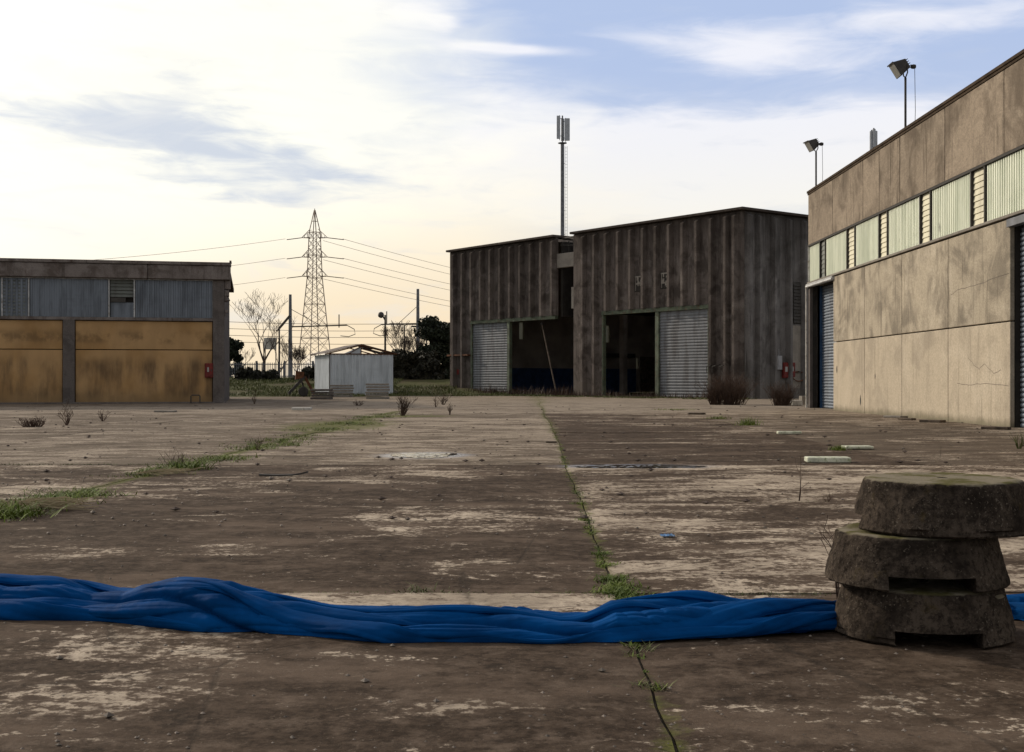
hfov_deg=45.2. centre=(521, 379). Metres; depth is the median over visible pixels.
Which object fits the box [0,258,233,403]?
warehouse
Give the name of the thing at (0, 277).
window frame
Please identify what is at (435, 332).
evergreen tree
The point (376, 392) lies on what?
slab stack
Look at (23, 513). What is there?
joint grass
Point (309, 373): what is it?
bramble bush
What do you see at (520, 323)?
window pane
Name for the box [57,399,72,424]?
dry weed
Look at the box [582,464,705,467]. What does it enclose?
puddle
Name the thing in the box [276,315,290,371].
lamp post
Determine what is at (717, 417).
grass tuft
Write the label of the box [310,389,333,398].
slab stack
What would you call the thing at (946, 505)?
concrete weight
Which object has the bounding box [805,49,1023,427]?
warehouse
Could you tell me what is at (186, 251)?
power line
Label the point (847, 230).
window frame
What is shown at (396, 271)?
power line
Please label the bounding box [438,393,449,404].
dry weed
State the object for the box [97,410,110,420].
dry weed
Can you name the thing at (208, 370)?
hose cabinet
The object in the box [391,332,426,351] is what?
bare tree
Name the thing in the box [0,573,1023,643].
tarpaulin
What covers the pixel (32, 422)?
dry weed
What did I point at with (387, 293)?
power line
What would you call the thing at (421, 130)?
sky
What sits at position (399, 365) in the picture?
bramble bush
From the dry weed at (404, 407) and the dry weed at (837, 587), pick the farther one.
the dry weed at (404, 407)
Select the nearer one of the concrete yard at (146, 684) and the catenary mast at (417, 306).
the concrete yard at (146, 684)
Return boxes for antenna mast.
[557,115,569,235]
[870,128,876,149]
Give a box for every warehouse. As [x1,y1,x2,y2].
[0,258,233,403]
[446,206,807,398]
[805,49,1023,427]
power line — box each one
[96,239,281,259]
[323,240,447,273]
[325,279,449,306]
[326,260,447,289]
[343,258,448,283]
[344,239,449,267]
[346,278,446,300]
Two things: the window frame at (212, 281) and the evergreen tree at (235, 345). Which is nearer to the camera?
the window frame at (212, 281)
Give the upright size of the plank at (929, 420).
0.068 m
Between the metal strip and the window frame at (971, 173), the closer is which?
the metal strip
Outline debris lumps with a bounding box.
[6,405,1023,518]
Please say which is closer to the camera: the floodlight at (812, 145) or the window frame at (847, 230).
the window frame at (847, 230)
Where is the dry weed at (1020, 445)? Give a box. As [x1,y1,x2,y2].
[1009,431,1023,448]
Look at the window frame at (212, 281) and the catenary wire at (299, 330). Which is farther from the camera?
the catenary wire at (299, 330)
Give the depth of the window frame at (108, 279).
58.72 m
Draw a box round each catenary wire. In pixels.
[229,328,412,330]
[230,335,391,337]
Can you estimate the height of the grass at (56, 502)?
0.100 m
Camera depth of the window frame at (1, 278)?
57.69 m
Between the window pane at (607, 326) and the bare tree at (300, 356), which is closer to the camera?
the window pane at (607, 326)
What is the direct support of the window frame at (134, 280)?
in the warehouse at (77, 331)
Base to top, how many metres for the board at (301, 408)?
0.098 m
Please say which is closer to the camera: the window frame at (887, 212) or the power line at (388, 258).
the window frame at (887, 212)
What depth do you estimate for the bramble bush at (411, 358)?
105.54 m
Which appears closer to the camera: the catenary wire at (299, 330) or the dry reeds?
the dry reeds
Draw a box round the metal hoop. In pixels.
[190,395,200,402]
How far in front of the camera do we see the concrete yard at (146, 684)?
7.61 m
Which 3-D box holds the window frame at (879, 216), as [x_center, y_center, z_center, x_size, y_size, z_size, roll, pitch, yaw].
[11.745,-4.683,40.250,0.110,1.435,0.070,0,0,0]
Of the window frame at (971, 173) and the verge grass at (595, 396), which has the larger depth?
the verge grass at (595, 396)
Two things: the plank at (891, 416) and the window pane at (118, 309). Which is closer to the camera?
the plank at (891, 416)
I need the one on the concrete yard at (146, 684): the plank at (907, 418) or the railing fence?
the plank at (907, 418)
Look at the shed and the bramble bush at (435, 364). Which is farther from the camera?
the bramble bush at (435, 364)
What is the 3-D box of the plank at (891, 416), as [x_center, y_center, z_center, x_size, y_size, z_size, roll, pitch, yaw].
[11.293,1.119,37.082,0.350,0.058,0.664,0,0,-32]
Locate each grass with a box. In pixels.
[0,407,667,689]
[1,467,203,510]
[229,376,550,396]
[487,394,756,399]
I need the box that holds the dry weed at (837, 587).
[818,515,848,597]
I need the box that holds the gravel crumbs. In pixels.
[0,418,1021,751]
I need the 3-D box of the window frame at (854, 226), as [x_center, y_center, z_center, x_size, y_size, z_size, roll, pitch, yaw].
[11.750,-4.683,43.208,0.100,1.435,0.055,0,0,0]
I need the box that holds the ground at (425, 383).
[229,379,677,751]
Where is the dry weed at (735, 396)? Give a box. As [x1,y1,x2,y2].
[694,370,759,404]
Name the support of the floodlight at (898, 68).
on the warehouse at (914, 285)
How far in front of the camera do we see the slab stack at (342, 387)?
81.00 m
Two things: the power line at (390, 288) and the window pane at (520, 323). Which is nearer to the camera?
the window pane at (520, 323)
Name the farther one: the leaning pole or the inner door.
the inner door
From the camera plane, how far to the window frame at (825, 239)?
47.38 m
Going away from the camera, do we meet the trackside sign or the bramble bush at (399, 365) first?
the bramble bush at (399, 365)
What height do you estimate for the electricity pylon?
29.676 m
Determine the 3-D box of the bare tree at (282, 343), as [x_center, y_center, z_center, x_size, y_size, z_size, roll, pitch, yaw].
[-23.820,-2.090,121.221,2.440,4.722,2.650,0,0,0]
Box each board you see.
[154,410,176,411]
[291,407,311,409]
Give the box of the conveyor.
[288,371,313,396]
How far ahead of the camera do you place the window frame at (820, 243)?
48.17 m
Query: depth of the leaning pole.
87.72 m
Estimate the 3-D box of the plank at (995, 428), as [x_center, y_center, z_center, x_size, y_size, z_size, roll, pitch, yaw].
[10.895,1.114,28.215,0.613,0.068,0.250,0,0,40]
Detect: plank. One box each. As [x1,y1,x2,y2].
[883,415,907,417]
[898,418,915,419]
[919,419,945,422]
[981,426,1010,429]
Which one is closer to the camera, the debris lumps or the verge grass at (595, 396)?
the debris lumps
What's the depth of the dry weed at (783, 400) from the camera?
54.19 m
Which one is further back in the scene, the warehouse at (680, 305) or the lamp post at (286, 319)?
the lamp post at (286, 319)
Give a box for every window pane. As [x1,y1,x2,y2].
[111,302,133,316]
[519,322,522,338]
[606,325,608,342]
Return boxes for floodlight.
[803,138,823,185]
[887,58,915,126]
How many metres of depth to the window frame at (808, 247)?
50.10 m
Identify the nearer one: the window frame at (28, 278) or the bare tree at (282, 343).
the window frame at (28, 278)
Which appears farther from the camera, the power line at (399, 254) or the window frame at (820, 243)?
the power line at (399, 254)
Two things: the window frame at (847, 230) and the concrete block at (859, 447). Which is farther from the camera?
the window frame at (847, 230)
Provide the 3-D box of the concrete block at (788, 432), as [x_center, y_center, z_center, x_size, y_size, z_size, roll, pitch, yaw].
[5.646,1.119,25.923,0.496,0.058,0.220,0,0,2]
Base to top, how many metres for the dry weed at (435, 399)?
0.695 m
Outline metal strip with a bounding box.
[259,471,307,475]
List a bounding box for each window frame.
[0,277,212,280]
[1,278,2,315]
[28,278,29,315]
[108,279,109,316]
[134,280,134,316]
[212,281,212,317]
[808,247,809,281]
[819,242,821,277]
[825,239,825,275]
[846,229,848,268]
[854,226,855,265]
[878,215,880,257]
[886,211,888,255]
[919,196,922,243]
[929,191,931,240]
[970,172,973,226]
[984,166,986,221]
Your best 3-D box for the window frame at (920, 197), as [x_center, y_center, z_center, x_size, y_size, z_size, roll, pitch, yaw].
[11.745,-4.683,36.100,0.110,1.435,0.070,0,0,0]
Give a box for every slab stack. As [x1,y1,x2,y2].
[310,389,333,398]
[330,385,353,396]
[365,383,389,398]
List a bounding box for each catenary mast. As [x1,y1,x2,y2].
[288,294,354,377]
[373,289,419,343]
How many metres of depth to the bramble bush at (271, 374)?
103.01 m
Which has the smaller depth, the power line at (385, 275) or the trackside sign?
the trackside sign
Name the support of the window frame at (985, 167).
in the warehouse at (914, 285)
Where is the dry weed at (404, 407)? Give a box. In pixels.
[396,394,414,415]
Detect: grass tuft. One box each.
[701,415,731,418]
[734,416,763,425]
[828,445,846,450]
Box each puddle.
[392,452,456,457]
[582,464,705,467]
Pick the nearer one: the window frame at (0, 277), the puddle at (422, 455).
the puddle at (422, 455)
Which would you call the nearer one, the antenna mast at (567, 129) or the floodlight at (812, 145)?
the floodlight at (812, 145)
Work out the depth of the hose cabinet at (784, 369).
75.31 m
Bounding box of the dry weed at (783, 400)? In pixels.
[758,381,799,405]
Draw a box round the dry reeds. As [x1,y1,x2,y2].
[414,380,709,397]
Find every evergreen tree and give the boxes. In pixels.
[229,337,244,377]
[413,315,449,378]
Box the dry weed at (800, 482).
[795,456,808,500]
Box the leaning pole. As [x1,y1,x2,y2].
[541,322,555,388]
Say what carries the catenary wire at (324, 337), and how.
hanging from the catenary mast at (290, 326)
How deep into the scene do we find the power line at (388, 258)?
227.75 m
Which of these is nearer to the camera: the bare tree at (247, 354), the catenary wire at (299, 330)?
the bare tree at (247, 354)
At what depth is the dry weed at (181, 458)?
16.16 m
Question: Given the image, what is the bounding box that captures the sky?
[0,0,1023,375]
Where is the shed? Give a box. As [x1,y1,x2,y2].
[309,344,398,394]
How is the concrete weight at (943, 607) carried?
on the concrete yard at (146, 684)
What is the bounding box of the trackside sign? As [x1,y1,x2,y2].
[264,338,275,369]
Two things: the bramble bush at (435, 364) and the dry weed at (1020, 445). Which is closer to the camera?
the dry weed at (1020, 445)
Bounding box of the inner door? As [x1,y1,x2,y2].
[640,357,654,391]
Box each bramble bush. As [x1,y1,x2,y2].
[234,366,262,379]
[257,369,280,380]
[290,365,314,380]
[391,347,434,379]
[393,352,411,379]
[411,349,447,379]
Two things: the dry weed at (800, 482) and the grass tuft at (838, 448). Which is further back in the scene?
the grass tuft at (838, 448)
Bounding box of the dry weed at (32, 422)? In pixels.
[15,416,45,426]
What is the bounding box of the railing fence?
[229,361,314,377]
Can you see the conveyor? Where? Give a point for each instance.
(303, 391)
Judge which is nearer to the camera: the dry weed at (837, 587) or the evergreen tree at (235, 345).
the dry weed at (837, 587)
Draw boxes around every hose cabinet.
[205,363,212,377]
[782,362,787,377]
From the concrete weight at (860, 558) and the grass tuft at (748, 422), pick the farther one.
the grass tuft at (748, 422)
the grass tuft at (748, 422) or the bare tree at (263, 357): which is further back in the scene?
the bare tree at (263, 357)
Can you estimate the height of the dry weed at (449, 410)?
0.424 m
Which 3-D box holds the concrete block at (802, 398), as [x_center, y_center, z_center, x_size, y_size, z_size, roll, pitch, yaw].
[12.946,0.949,56.261,0.359,0.398,0.400,0,0,-8]
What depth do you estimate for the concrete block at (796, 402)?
54.37 m
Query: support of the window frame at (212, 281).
in the warehouse at (77, 331)
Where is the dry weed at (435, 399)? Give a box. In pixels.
[432,392,439,406]
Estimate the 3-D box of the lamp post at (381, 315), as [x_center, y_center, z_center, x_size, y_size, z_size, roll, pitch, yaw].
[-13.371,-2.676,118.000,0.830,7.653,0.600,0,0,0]
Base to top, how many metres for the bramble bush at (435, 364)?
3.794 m
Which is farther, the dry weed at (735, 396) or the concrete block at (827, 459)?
the dry weed at (735, 396)
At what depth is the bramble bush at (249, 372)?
103.21 m
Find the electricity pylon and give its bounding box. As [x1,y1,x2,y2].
[287,209,343,371]
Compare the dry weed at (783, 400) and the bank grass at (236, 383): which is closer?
the dry weed at (783, 400)
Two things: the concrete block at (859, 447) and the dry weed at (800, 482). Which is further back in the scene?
the concrete block at (859, 447)
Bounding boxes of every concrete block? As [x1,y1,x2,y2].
[776,431,801,433]
[790,400,801,404]
[799,396,807,404]
[804,456,850,462]
[841,445,873,448]
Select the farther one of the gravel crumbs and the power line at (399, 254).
the power line at (399, 254)
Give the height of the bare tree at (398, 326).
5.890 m
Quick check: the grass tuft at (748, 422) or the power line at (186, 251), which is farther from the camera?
the power line at (186, 251)
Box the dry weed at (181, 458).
[160,447,186,465]
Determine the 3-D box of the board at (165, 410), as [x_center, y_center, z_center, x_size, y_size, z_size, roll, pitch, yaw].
[-12.581,1.119,43.429,0.720,0.058,0.400,0,0,0]
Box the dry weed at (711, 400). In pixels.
[704,385,726,404]
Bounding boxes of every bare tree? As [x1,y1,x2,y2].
[230,289,295,370]
[232,347,254,362]
[268,335,292,374]
[282,345,307,371]
[380,321,415,350]
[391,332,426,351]
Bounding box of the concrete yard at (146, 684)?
[0,396,1023,751]
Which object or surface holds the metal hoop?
on the concrete yard at (146, 684)
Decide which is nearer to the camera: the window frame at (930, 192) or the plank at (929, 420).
the plank at (929, 420)
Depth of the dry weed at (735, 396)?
55.72 m
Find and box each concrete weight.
[825,523,1009,592]
[835,577,1015,648]
[854,472,1023,538]
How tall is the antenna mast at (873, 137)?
13.818 m
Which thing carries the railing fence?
on the ground at (425, 383)
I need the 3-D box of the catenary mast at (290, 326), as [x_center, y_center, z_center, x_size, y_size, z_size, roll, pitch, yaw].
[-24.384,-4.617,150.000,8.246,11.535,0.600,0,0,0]
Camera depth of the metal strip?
14.56 m
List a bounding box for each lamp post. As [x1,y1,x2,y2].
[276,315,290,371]
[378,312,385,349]
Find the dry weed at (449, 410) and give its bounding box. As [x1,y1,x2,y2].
[447,402,452,414]
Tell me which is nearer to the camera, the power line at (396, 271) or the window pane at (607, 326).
the window pane at (607, 326)
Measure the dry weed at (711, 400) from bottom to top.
1.010 m

